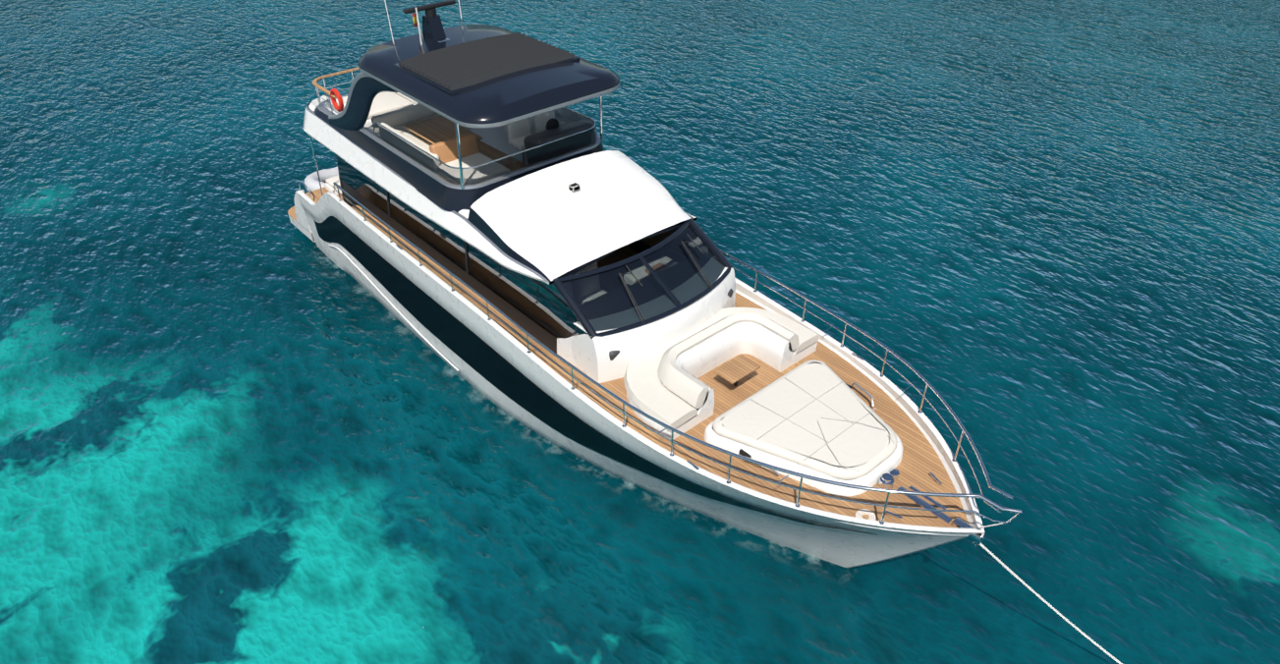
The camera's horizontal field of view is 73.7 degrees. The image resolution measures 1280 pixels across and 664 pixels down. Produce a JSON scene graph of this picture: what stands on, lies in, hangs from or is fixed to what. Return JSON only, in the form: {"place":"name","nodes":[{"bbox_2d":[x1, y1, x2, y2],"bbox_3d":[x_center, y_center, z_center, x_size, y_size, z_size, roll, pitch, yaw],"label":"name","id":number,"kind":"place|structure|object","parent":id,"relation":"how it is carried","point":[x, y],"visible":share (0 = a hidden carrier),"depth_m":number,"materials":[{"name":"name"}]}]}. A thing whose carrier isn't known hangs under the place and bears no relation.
{"place":"outdoors","nodes":[
{"label":"outdoors","id":0,"kind":"place"},
{"bbox_2d":[0,0,1279,663],"bbox_3d":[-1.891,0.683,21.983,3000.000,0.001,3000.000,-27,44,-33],"label":"water","id":1,"kind":"structure","parent":0,"point":[1035,244],"depth_m":22.59,"materials":[{"name":"teal liquid"}]},
{"bbox_2d":[275,240,875,612],"bbox_3d":[-2.472,0.295,22.512,8.231,0.002,21.042,-27,44,-33],"label":"foam","id":2,"kind":"object","parent":1,"relation":"on","point":[521,428],"visible":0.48,"depth_m":18.79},
{"bbox_2d":[296,186,984,568],"bbox_3d":[-1.427,0.070,20.896,5.400,3.665,20.800,-27,44,-33],"label":"hull","id":3,"kind":"object","parent":1,"relation":"on","point":[925,446],"depth_m":16.94,"materials":[{"name":"white plastic"}]},
{"bbox_2d":[287,206,314,242],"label":"swim platform","id":4,"kind":"structure","parent":3,"relation":"on","point":[293,218],"depth_m":27.04,"materials":[{"name":"white plastic"}]},
{"bbox_2d":[294,135,341,232],"bbox_3d":[-8.251,-5.417,26.437,4.840,3.701,2.219,-27,44,-33],"label":"aft cockpit structure","id":5,"kind":"object","parent":4,"relation":"on","point":[329,186],"visible":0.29,"depth_m":25.73,"materials":[{"name":"white plastic"}]},
{"bbox_2d":[303,166,338,191],"bbox_3d":[-9.079,-5.059,28.193,3.926,1.070,1.854,-27,44,-33],"label":"sofa","id":6,"kind":"object","parent":4,"relation":"on","point":[311,182],"visible":0.08,"depth_m":27.35,"materials":[{"name":"grey"}]},
{"bbox_2d":[336,155,732,366],"bbox_3d":[-3.177,-2.780,21.279,4.060,2.306,11.322,-27,44,-33],"label":"cabin","id":7,"kind":"object","parent":3,"relation":"on","point":[553,309],"visible":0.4,"depth_m":19.07,"materials":[{"name":"black glass"}]},
{"bbox_2d":[302,95,696,284],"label":"roof","id":8,"kind":"structure","parent":7,"relation":"on","point":[547,225],"depth_m":18.42,"materials":[{"name":"white plastic"}]},
{"bbox_2d":[313,94,604,212],"bbox_3d":[-4.792,-5.223,21.768,4.560,0.590,7.970,-27,44,-33],"label":"flybridge coaming","id":9,"kind":"object","parent":8,"relation":"on","point":[440,191],"visible":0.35,"depth_m":19.57,"materials":[{"name":"blue"}]},
{"bbox_2d":[328,72,397,130],"bbox_3d":[-5.215,-6.184,21.664,4.312,2.131,3.833,-27,44,-33],"label":"roof support pillar","id":10,"kind":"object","parent":9,"relation":"on","point":[363,91],"visible":0.4,"depth_m":20.45,"materials":[{"name":"blue"}]},
{"bbox_2d":[312,67,595,183],"bbox_3d":[-4.806,-5.534,21.557,4.113,1.414,7.676,-27,44,-33],"label":"flybridge","id":11,"kind":"object","parent":9,"relation":"on","point":[417,124],"visible":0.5,"depth_m":20.17,"materials":[{"name":"white plastic"}]},
{"bbox_2d":[365,107,597,184],"bbox_3d":[-3.824,-4.956,20.614,4.081,0.434,4.570,-27,44,-33],"label":"flybridge windscreen","id":12,"kind":"object","parent":9,"relation":"on","point":[563,113],"visible":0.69,"depth_m":20.03,"materials":[{"name":"glass"}]},
{"bbox_2d":[357,24,619,188],"bbox_3d":[-3.565,-5.484,19.874,4.100,2.117,5.650,-27,44,-33],"label":"hardtop","id":13,"kind":"object","parent":9,"relation":"on","point":[479,77],"visible":0.98,"depth_m":18.49,"materials":[{"name":"blue"}]},
{"bbox_2d":[384,0,462,45],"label":"mast","id":14,"kind":"object","parent":13,"relation":"on","point":[432,27],"visible":0.88,"depth_m":20.32,"materials":[{"name":"black metal"}]},
{"bbox_2d":[558,221,730,336],"bbox_3d":[0.268,-1.111,17.691,3.849,0.800,1.820,-27,44,-33],"label":"windscreen","id":15,"kind":"object","parent":7,"relation":"attached to","point":[681,268],"visible":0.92,"depth_m":17.39,"materials":[{"name":"black glass"}]},
{"bbox_2d":[364,197,733,360],"bbox_3d":[-3.055,-2.580,21.254,3.800,1.648,11.488,-27,44,-33],"label":"interior","id":16,"kind":"object","parent":3,"relation":"on","point":[613,355],"visible":0.02,"depth_m":18.50,"materials":[{"name":"beige"}]},
{"bbox_2d":[298,181,1022,528],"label":"rails","id":17,"kind":"object","parent":3,"relation":"on","point":[937,494],"visible":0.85,"depth_m":15.19,"materials":[{"name":"silver metal"}]},
{"bbox_2d":[395,244,984,544],"bbox_3d":[0.751,0.130,17.912,5.242,0.362,14.247,-27,44,-33],"label":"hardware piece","id":18,"kind":"object","parent":3,"relation":"on","point":[886,480],"visible":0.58,"depth_m":14.30,"materials":[{"name":"silver metal"}]},
{"bbox_2d":[571,267,818,440],"bbox_3d":[1.110,0.144,17.423,4.260,1.120,3.050,-27,44,-33],"label":"sofa","id":19,"kind":"object","parent":3,"relation":"on","point":[660,366],"visible":0.92,"depth_m":17.04,"materials":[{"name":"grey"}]},
{"bbox_2d":[713,354,760,386],"bbox_3d":[1.902,0.904,16.868,0.800,0.490,0.520,-27,44,-33],"label":"table","id":20,"kind":"object","parent":3,"relation":"on","point":[735,370],"visible":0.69,"depth_m":16.70,"materials":[{"name":"brown wood"}]},
{"bbox_2d":[703,359,903,496],"bbox_3d":[3.249,1.770,15.619,3.279,0.507,2.940,-27,44,-33],"label":"sunpad","id":21,"kind":"object","parent":3,"relation":"on","point":[817,418],"visible":0.94,"depth_m":15.29,"materials":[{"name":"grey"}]},
{"bbox_2d":[970,541,1122,663],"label":"mooring line","id":22,"kind":"object","parent":1,"relation":"in","point":[973,544],"visible":1,"depth_m":14.07,"materials":[{"name":"white fabric"}]}
]}

